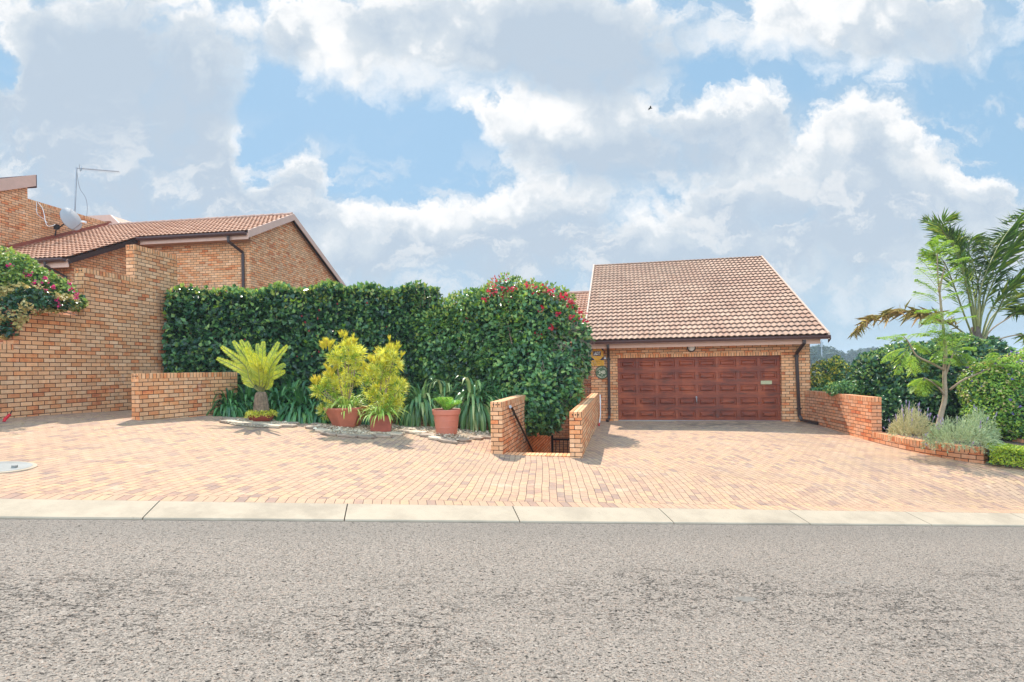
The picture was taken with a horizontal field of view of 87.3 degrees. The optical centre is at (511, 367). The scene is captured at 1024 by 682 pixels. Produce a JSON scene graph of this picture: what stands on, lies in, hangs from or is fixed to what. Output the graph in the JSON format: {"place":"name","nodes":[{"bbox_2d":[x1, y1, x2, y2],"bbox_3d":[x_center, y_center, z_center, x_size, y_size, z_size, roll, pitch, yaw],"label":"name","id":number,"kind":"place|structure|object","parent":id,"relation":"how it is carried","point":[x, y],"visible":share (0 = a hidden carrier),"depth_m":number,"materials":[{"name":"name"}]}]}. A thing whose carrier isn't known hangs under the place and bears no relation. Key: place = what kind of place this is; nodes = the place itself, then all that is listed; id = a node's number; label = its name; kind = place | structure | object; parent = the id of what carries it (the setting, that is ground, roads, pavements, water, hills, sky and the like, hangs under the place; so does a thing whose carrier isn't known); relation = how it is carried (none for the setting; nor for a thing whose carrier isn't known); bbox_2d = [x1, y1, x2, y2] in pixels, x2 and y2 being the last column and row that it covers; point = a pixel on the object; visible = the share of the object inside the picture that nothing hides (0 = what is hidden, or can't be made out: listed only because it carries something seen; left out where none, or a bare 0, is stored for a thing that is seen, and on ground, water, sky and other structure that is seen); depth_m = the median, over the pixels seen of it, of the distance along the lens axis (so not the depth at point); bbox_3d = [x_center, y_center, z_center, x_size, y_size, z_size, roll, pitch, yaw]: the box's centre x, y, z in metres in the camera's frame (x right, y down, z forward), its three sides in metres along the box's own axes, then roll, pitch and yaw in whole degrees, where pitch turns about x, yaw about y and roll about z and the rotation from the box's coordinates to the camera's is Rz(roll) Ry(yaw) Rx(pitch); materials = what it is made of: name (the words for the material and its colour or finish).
{"place":"outdoors","nodes":[
{"label":"outdoors","id":0,"kind":"place"},
{"bbox_2d":[0,175,111,249],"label":"tall brick house","id":1,"kind":"structure","parent":0,"point":[22,223],"depth_m":19.45,"materials":[{"name":"brick"}]},
{"bbox_2d":[36,202,86,235],"bbox_3d":[-16.679,-5.588,20.152,1.846,1.166,0.922,-1,0,0],"label":"satellite dish","id":2,"kind":"object","parent":1,"relation":"attached to","point":[70,218],"visible":1,"depth_m":20.16,"materials":[{"name":"white metal"}]},
{"bbox_2d":[74,164,118,211],"bbox_3d":[-17.113,-6.989,22.071,1.660,2.608,0.224,-1,0,-15],"label":"tv aerial","id":3,"kind":"object","parent":1,"relation":"attached to","point":[76,176],"visible":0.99,"depth_m":21.89,"materials":[{"name":"silver metal"}]},
{"bbox_2d":[0,519,1023,681],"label":"road","id":4,"kind":"structure","parent":0,"point":[182,601],"depth_m":3.91,"materials":[{"name":"grey asphalt"}]},
{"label":"kerb bedding","id":5,"kind":"structure","parent":4,"relation":"on","visible":0},
{"bbox_2d":[0,499,1023,526],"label":"kerb","id":6,"kind":"structure","parent":5,"relation":"on","point":[125,510],"depth_m":6.10,"materials":[{"name":"concrete"}]},
{"bbox_2d":[0,410,1023,512],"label":"driveway paving","id":7,"kind":"structure","parent":0,"point":[772,465],"depth_m":8.67,"materials":[{"name":"brick"}]},
{"bbox_2d":[2,410,12,421],"bbox_3d":[-9.143,0.877,9.707,0.085,0.218,0.140,-1,0,25],"label":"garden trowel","id":8,"kind":"object","parent":7,"relation":"on","point":[5,418],"visible":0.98,"depth_m":9.69,"materials":[{"name":"red plastic"}]},
{"bbox_2d":[0,461,37,473],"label":"manhole cover","id":9,"kind":"object","parent":7,"relation":"on","point":[11,466],"visible":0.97,"depth_m":6.56,"materials":[{"name":"metal"}]},
{"bbox_2d":[0,244,176,418],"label":"stepped brick wall","id":10,"kind":"structure","parent":7,"relation":"on","point":[99,349],"depth_m":11.93,"materials":[{"name":"brown brick"}]},
{"bbox_2d":[0,245,88,339],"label":"bougainvillea","id":11,"kind":"object","parent":10,"relation":"attached to","point":[28,285],"visible":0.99,"depth_m":10.59,"materials":[{"name":"green plant"}]},
{"bbox_2d":[18,287,74,315],"bbox_3d":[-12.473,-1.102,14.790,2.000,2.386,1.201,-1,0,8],"label":"coping","id":12,"kind":"structure","parent":10,"relation":"attached to","point":[62,312],"depth_m":14.13,"materials":[{"name":"brick"}]},
{"bbox_2d":[0,212,351,375],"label":"brick house","id":13,"kind":"structure","parent":7,"relation":"on","point":[258,251],"depth_m":19.52,"materials":[{"name":"tile"}]},
{"bbox_2d":[88,215,129,222],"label":"distant roof","id":14,"kind":"structure","parent":13,"relation":"on","point":[109,218],"depth_m":27.00,"materials":[{"name":"tile"}]},
{"bbox_2d":[131,372,237,419],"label":"brick wall","id":15,"kind":"structure","parent":7,"relation":"on","point":[169,395],"depth_m":11.55,"materials":[{"name":"brown brick"}]},
{"bbox_2d":[244,423,265,426],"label":"edging slab","id":16,"kind":"structure","parent":7,"relation":"on","point":[260,425],"depth_m":11.44,"materials":[{"name":"stone"}]},
{"bbox_2d":[226,418,291,426],"bbox_3d":[-5.540,1.207,11.866,1.526,0.150,1.102,-1,0,-34],"label":"gravel bed","id":17,"kind":"object","parent":7,"relation":"on","point":[259,422],"visible":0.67,"depth_m":11.80,"materials":[{"name":"grey stone"}]},
{"bbox_2d":[221,417,236,419],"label":"edging slab","id":18,"kind":"structure","parent":17,"relation":"on","point":[225,418],"depth_m":11.87,"materials":[{"name":"stone"}]},
{"bbox_2d":[244,408,277,420],"bbox_3d":[-5.697,1.067,12.174,0.708,0.285,0.732,-1,0,0],"label":"plant bowl","id":19,"kind":"object","parent":17,"relation":"on","point":[269,415],"visible":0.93,"depth_m":11.97,"materials":[{"name":"ceramic"}]},
{"bbox_2d":[216,339,288,413],"bbox_3d":[-5.749,0.201,12.210,1.579,1.758,0.934,-1,0,21],"label":"cycad","id":20,"kind":"object","parent":19,"relation":"in","point":[260,373],"visible":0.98,"depth_m":12.10,"materials":[{"name":"green plant"}]},
{"bbox_2d":[261,423,281,427],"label":"edging slab","id":21,"kind":"structure","parent":7,"relation":"on","point":[273,425],"depth_m":11.46,"materials":[{"name":"stone"}]},
{"bbox_2d":[276,423,297,426],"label":"edging slab","id":22,"kind":"structure","parent":7,"relation":"on","point":[288,425],"depth_m":11.68,"materials":[{"name":"stone"}]},
{"bbox_2d":[320,431,338,435],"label":"edging slab","id":23,"kind":"structure","parent":7,"relation":"on","point":[328,433],"depth_m":11.03,"materials":[{"name":"stone"}]},
{"bbox_2d":[337,433,356,437],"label":"edging slab","id":24,"kind":"structure","parent":7,"relation":"on","point":[347,435],"depth_m":10.98,"materials":[{"name":"stone"}]},
{"bbox_2d":[313,424,405,434],"bbox_3d":[-3.364,1.373,11.871,2.097,0.196,1.280,-1,0,-18],"label":"gravel bed","id":25,"kind":"object","parent":7,"relation":"on","point":[356,431],"visible":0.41,"depth_m":11.69,"materials":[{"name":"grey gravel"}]},
{"bbox_2d":[305,425,319,428],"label":"edging slab","id":26,"kind":"structure","parent":25,"relation":"on","point":[310,427],"depth_m":11.63,"materials":[{"name":"stone"}]},
{"bbox_2d":[315,428,329,431],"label":"edging slab","id":27,"kind":"structure","parent":25,"relation":"on","point":[320,429],"depth_m":11.33,"materials":[{"name":"stone"}]},
{"bbox_2d":[323,405,368,427],"bbox_3d":[-3.778,1.117,12.250,0.940,0.460,0.983,-1,0,0],"label":"plant pot","id":28,"kind":"object","parent":25,"relation":"on","point":[349,419],"visible":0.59,"depth_m":11.95,"materials":[{"name":"ceramic"}]},
{"bbox_2d":[309,329,368,421],"bbox_3d":[-3.944,0.187,12.240,1.414,2.179,1.275,-1,0,0],"label":"yellow shrub","id":29,"kind":"object","parent":28,"relation":"in","point":[348,401],"visible":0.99,"depth_m":12.18,"materials":[{"name":"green plant"}]},
{"bbox_2d":[370,414,391,431],"bbox_3d":[-2.932,1.241,12.020,0.470,0.385,0.470,-1,0,-10],"label":"plant pot","id":30,"kind":"object","parent":25,"relation":"on","point":[382,425],"visible":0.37,"depth_m":11.80,"materials":[{"name":"ceramic"}]},
{"bbox_2d":[356,335,409,425],"bbox_3d":[-2.903,0.286,12.059,1.276,2.101,1.238,-1,0,0],"label":"yellow shrub","id":31,"kind":"object","parent":30,"relation":"in","point":[388,355],"visible":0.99,"depth_m":11.94,"materials":[{"name":"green plant"}]},
{"bbox_2d":[357,434,374,438],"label":"edging slab","id":32,"kind":"structure","parent":7,"relation":"on","point":[366,436],"depth_m":11.03,"materials":[{"name":"stone"}]},
{"bbox_2d":[373,433,392,437],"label":"edging slab","id":33,"kind":"structure","parent":7,"relation":"on","point":[381,435],"depth_m":11.26,"materials":[{"name":"stone"}]},
{"bbox_2d":[387,431,403,435],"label":"edging slab","id":34,"kind":"structure","parent":7,"relation":"on","point":[396,433],"depth_m":11.59,"materials":[{"name":"stone"}]},
{"bbox_2d":[392,412,488,429],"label":"planter wall","id":35,"kind":"structure","parent":7,"relation":"on","point":[422,424],"depth_m":13.53,"materials":[{"name":"brick"}]},
{"bbox_2d":[438,438,456,443],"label":"edging slab","id":36,"kind":"structure","parent":7,"relation":"on","point":[449,440],"depth_m":11.22,"materials":[{"name":"stone"}]},
{"bbox_2d":[428,436,442,439],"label":"edging slab","id":37,"kind":"structure","parent":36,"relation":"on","point":[434,437],"depth_m":11.38,"materials":[{"name":"stone"}]},
{"bbox_2d":[407,426,488,440],"bbox_3d":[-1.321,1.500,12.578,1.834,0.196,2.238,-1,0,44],"label":"gravel bed","id":38,"kind":"object","parent":7,"relation":"on","point":[464,434],"visible":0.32,"depth_m":12.48,"materials":[{"name":"grey gravel"}]},
{"bbox_2d":[398,429,409,432],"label":"edging slab","id":39,"kind":"structure","parent":38,"relation":"on","point":[403,430],"depth_m":11.98,"materials":[{"name":"stone"}]},
{"bbox_2d":[409,430,427,433],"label":"edging slab","id":40,"kind":"structure","parent":38,"relation":"on","point":[415,431],"depth_m":11.93,"materials":[{"name":"stone"}]},
{"bbox_2d":[419,433,434,436],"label":"edging slab","id":41,"kind":"structure","parent":38,"relation":"on","point":[425,434],"depth_m":11.61,"materials":[{"name":"stone"}]},
{"bbox_2d":[432,408,460,434],"bbox_3d":[-1.486,1.219,12.180,0.650,0.565,0.650,-1,0,0],"label":"plant pot","id":42,"kind":"object","parent":38,"relation":"on","point":[446,421],"visible":0.98,"depth_m":11.95,"materials":[{"name":"ceramic"}]},
{"bbox_2d":[433,397,461,409],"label":"succulent","id":43,"kind":"object","parent":42,"relation":"on","point":[447,403],"visible":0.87,"depth_m":12.06,"materials":[{"name":"green plant"}]},
{"bbox_2d":[455,437,471,441],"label":"edging slab","id":44,"kind":"structure","parent":7,"relation":"on","point":[463,439],"depth_m":11.48,"materials":[{"name":"stone"}]},
{"bbox_2d":[468,435,483,439],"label":"edging slab","id":45,"kind":"structure","parent":7,"relation":"on","point":[476,437],"depth_m":11.82,"materials":[{"name":"stone"}]},
{"bbox_2d":[477,435,490,438],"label":"edging slab","id":46,"kind":"structure","parent":7,"relation":"on","point":[487,436],"depth_m":12.05,"materials":[{"name":"stone"}]},
{"bbox_2d":[490,395,550,506],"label":"brick wall","id":47,"kind":"structure","parent":7,"relation":"on","point":[507,435],"depth_m":11.48,"materials":[{"name":"orange brick"}]},
{"bbox_2d":[509,405,533,452],"bbox_3d":[0.234,1.500,12.418,0.115,1.474,2.890,-1,0,11],"label":"handrail","id":48,"kind":"object","parent":47,"relation":"attached to","point":[518,421],"visible":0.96,"depth_m":12.12,"materials":[{"name":"black metal"}]},
{"bbox_2d":[505,452,569,506],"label":"brick steps","id":49,"kind":"structure","parent":7,"relation":"on","point":[541,454],"depth_m":10.58,"materials":[{"name":"beige brick"}]},
{"bbox_2d":[552,355,590,452],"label":"wall","id":50,"kind":"structure","parent":7,"relation":"on","point":[565,433],"depth_m":19.53,"materials":[{"name":"brick"}]},
{"bbox_2d":[569,393,598,457],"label":"brick wall","id":51,"kind":"structure","parent":7,"relation":"on","point":[583,418],"depth_m":10.81,"materials":[{"name":"orange brick"}]},
{"bbox_2d":[551,435,569,452],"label":"metal gate","id":52,"kind":"structure","parent":51,"relation":"attached to","point":[559,439],"depth_m":15.58,"materials":[{"name":"black metal"}]},
{"bbox_2d":[598,395,600,425],"bbox_3d":[2.701,1.296,16.538,0.052,0.876,1.170,-1,0,12],"label":"conduit","id":53,"kind":"object","parent":51,"relation":"attached to","point":[600,411],"visible":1,"depth_m":17.08,"materials":[{"name":"white plastic"}]},
{"bbox_2d":[585,255,830,423],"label":"garage","id":54,"kind":"structure","parent":7,"relation":"on","point":[751,329],"depth_m":17.38,"materials":[{"name":"tile"}]},
{"bbox_2d":[591,349,603,365],"bbox_3d":[2.799,-0.367,17.611,0.424,0.593,0.029,-1,0,12],"label":"security sign","id":55,"kind":"object","parent":54,"relation":"attached to","point":[599,362],"visible":0.96,"depth_m":17.60,"materials":[{"name":"yellow metal"}]},
{"bbox_2d":[595,366,606,378],"bbox_3d":[2.951,0.149,17.589,0.443,0.443,0.026,-1,0,12],"label":"house number plaque","id":56,"kind":"object","parent":54,"relation":"attached to","point":[601,372],"visible":0.92,"depth_m":17.58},
{"bbox_2d":[687,347,695,351],"bbox_3d":[5.681,-0.634,16.976,0.269,0.269,0.111,-1,0,12],"label":"wall light","id":57,"kind":"object","parent":54,"relation":"attached to","point":[690,349],"visible":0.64,"depth_m":16.95,"materials":[{"name":"white glass"}]},
{"bbox_2d":[617,355,780,420],"bbox_3d":[5.904,0.673,17.143,4.949,2.056,0.144,-1,0,12],"label":"door","id":58,"kind":"structure","parent":54,"relation":"in","point":[711,388],"depth_m":17.12,"materials":[{"name":"brown wood"}]},
{"bbox_2d":[805,390,881,440],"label":"curved brick wall","id":59,"kind":"structure","parent":7,"relation":"on","point":[859,416],"depth_m":13.92,"materials":[{"name":"orange brick"}]},
{"bbox_2d":[872,432,987,463],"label":"curved wall","id":60,"kind":"structure","parent":7,"relation":"on","point":[969,455],"depth_m":10.85,"materials":[{"name":"brick"}]},
{"bbox_2d":[982,441,1023,468],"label":"lime hedge","id":61,"kind":"object","parent":7,"relation":"on","point":[1009,459],"visible":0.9,"depth_m":9.79,"materials":[{"name":"green plant"}]},
{"bbox_2d":[1013,438,1023,442],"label":"brick wall","id":62,"kind":"structure","parent":7,"relation":"on","point":[1020,440],"depth_m":11.67,"materials":[{"name":"brown brick"}]},
{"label":"planting bed","id":63,"kind":"structure","parent":7,"relation":"on","visible":0},
{"bbox_2d":[206,388,252,417],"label":"strap leaf plant","id":64,"kind":"object","parent":63,"relation":"on","point":[225,408],"visible":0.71,"depth_m":12.51,"materials":[{"name":"green plant"}]},
{"bbox_2d":[227,377,272,415],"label":"strap leaf plant","id":65,"kind":"object","parent":63,"relation":"on","point":[250,393],"visible":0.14,"depth_m":13.01,"materials":[{"name":"green plant"}]},
{"bbox_2d":[249,380,291,419],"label":"strap leaf plant","id":66,"kind":"object","parent":63,"relation":"on","point":[275,403],"visible":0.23,"depth_m":12.71,"materials":[{"name":"green plant"}]},
{"bbox_2d":[267,373,312,405],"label":"strap leaf plant","id":67,"kind":"object","parent":63,"relation":"on","point":[293,385],"visible":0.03,"depth_m":13.40,"materials":[{"name":"green plant"}]},
{"bbox_2d":[271,379,326,423],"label":"strap leaf plant","id":68,"kind":"object","parent":63,"relation":"on","point":[296,413],"visible":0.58,"depth_m":12.54,"materials":[{"name":"green plant"}]},
{"bbox_2d":[161,278,442,402],"bbox_3d":[-5.563,-0.575,15.251,7.531,3.944,1.768,-1,0,-18],"label":"long hedge","id":69,"kind":"object","parent":63,"relation":"on","point":[300,322],"visible":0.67,"depth_m":14.59,"materials":[{"name":"green plant"}]},
{"bbox_2d":[299,386,341,423],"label":"strap leaf plant","id":70,"kind":"object","parent":63,"relation":"on","point":[316,401],"visible":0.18,"depth_m":12.63,"materials":[{"name":"green plant"}]},
{"bbox_2d":[343,381,395,424],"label":"strap leaf plant","id":71,"kind":"object","parent":63,"relation":"on","point":[366,399],"visible":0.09,"depth_m":13.28,"materials":[{"name":"green plant"}]},
{"bbox_2d":[392,378,443,427],"bbox_3d":[-2.361,1.113,13.832,1.624,1.701,1.702,-1,0,27],"label":"strap leaf plant","id":72,"kind":"object","parent":63,"relation":"on","point":[417,406],"visible":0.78,"depth_m":13.29,"materials":[{"name":"green plant"}]},
{"bbox_2d":[425,379,464,425],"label":"strap leaf plant","id":73,"kind":"object","parent":63,"relation":"on","point":[446,388],"visible":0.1,"depth_m":13.87,"materials":[{"name":"green plant"}]},
{"bbox_2d":[443,375,499,432],"bbox_3d":[-0.944,1.088,13.796,1.812,1.811,1.729,-1,0,39],"label":"strap leaf plant","id":74,"kind":"object","parent":63,"relation":"on","point":[474,407],"visible":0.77,"depth_m":13.27,"materials":[{"name":"green plant"}]},
{"bbox_2d":[483,383,512,400],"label":"strap leaf plant","id":75,"kind":"object","parent":63,"relation":"on","point":[500,396],"visible":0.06,"depth_m":13.76,"materials":[{"name":"green plant"}]},
{"bbox_2d":[407,272,602,436],"bbox_3d":[-0.283,-0.486,15.466,5.535,4.477,3.451,-1,0,38],"label":"flowering hedge","id":76,"kind":"object","parent":63,"relation":"on","point":[494,329],"visible":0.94,"depth_m":14.60,"materials":[{"name":"green plant"}]},
{"bbox_2d":[0,0,1023,365],"label":"sky","id":77,"kind":"structure","parent":0,"point":[450,145],"materials":[{"name":"blue"}]},
{"bbox_2d":[59,499,968,512],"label":"ground","id":78,"kind":"structure","parent":0,"point":[480,505],"depth_m":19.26,"materials":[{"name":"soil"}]},
{"bbox_2d":[882,431,1023,452],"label":"garden bed","id":79,"kind":"object","parent":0,"point":[1006,441],"visible":0.08,"depth_m":11.80,"materials":[{"name":"soil"}]},
{"bbox_2d":[883,400,941,443],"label":"lavender bush","id":80,"kind":"object","parent":79,"relation":"on","point":[911,424],"visible":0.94,"depth_m":10.90,"materials":[{"name":"beige plant"}]},
{"bbox_2d":[833,332,999,434],"bbox_3d":[11.334,0.457,14.348,4.466,2.962,3.761,-1,0,0],"label":"glossy shrub","id":81,"kind":"object","parent":79,"relation":"on","point":[893,393],"visible":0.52,"depth_m":13.71,"materials":[{"name":"green plant"}]},
{"bbox_2d":[847,207,1023,345],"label":"palm tree","id":82,"kind":"object","parent":79,"relation":"on","point":[1010,248],"visible":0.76,"depth_m":19.17,"materials":[{"name":"green plant"}]},
{"bbox_2d":[876,235,1015,433],"bbox_3d":[10.079,-0.759,12.336,3.654,4.582,1.082,-1,0,0],"label":"feathery sapling","id":83,"kind":"object","parent":79,"relation":"on","point":[946,361],"visible":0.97,"depth_m":12.28,"materials":[{"name":"green plant"}]},
{"bbox_2d":[920,414,1003,453],"bbox_3d":[8.635,1.258,10.298,1.337,0.781,1.255,-1,0,41],"label":"lavender bush","id":84,"kind":"object","parent":79,"relation":"on","point":[959,434],"visible":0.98,"depth_m":10.23,"materials":[{"name":"green plant"}]},
{"bbox_2d":[938,335,1023,396],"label":"dark shrub","id":85,"kind":"object","parent":79,"relation":"on","point":[1002,347],"visible":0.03,"depth_m":17.04,"materials":[{"name":"green plant"}]},
{"bbox_2d":[963,405,1002,442],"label":"lavender bush","id":86,"kind":"object","parent":79,"relation":"in","point":[976,416],"visible":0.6,"depth_m":10.37,"materials":[{"name":"green plant"}]},
{"bbox_2d":[955,347,1023,440],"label":"shrub","id":87,"kind":"object","parent":79,"relation":"on","point":[1008,399],"visible":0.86,"depth_m":12.07,"materials":[{"name":"green plant"}]},
{"bbox_3d":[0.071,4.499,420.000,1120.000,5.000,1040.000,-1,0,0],"label":"land","id":88,"kind":"structure","parent":0,"visible":0},
{"bbox_2d":[538,291,588,344],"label":"house","id":89,"kind":"structure","parent":88,"relation":"on","point":[579,301],"depth_m":26.85,"materials":[{"name":"tile"}]},
{"bbox_2d":[810,350,823,367],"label":"distant tree","id":90,"kind":"object","parent":88,"relation":"on","point":[813,356],"visible":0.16,"depth_m":198.62,"materials":[{"name":"green plant"}]},
{"bbox_2d":[810,344,835,372],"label":"distant tree","id":91,"kind":"object","parent":88,"relation":"on","point":[817,348],"visible":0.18,"depth_m":236.98,"materials":[{"name":"green plant"}]},
{"bbox_2d":[814,345,842,358],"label":"distant tree","id":92,"kind":"object","parent":88,"relation":"on","point":[833,349],"visible":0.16,"depth_m":243.93,"materials":[{"name":"green plant"}]},
{"bbox_2d":[813,356,844,371],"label":"distant tree","id":93,"kind":"object","parent":88,"relation":"on","point":[818,359],"visible":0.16,"depth_m":180.10,"materials":[{"name":"green plant"}]},
{"bbox_2d":[846,349,862,360],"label":"distant tree","id":94,"kind":"object","parent":88,"relation":"on","point":[853,354],"visible":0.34,"depth_m":258.87,"materials":[{"name":"grey plant"}]},
{"bbox_2d":[861,346,877,355],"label":"distant tree","id":95,"kind":"object","parent":88,"relation":"on","point":[869,348],"visible":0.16,"depth_m":289.44,"materials":[{"name":"grey plant"}]},
{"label":"raised bed","id":96,"kind":"structure","parent":0,"visible":0},
{"bbox_2d":[810,354,861,387],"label":"yellow flowering shrub","id":97,"kind":"object","parent":96,"relation":"on","point":[836,369],"visible":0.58,"depth_m":17.24,"materials":[{"name":"green plant"}]},
{"bbox_2d":[808,380,879,396],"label":"ground cover","id":98,"kind":"object","parent":96,"relation":"on","point":[837,386],"visible":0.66,"depth_m":14.44,"materials":[{"name":"green plant"}]}
]}

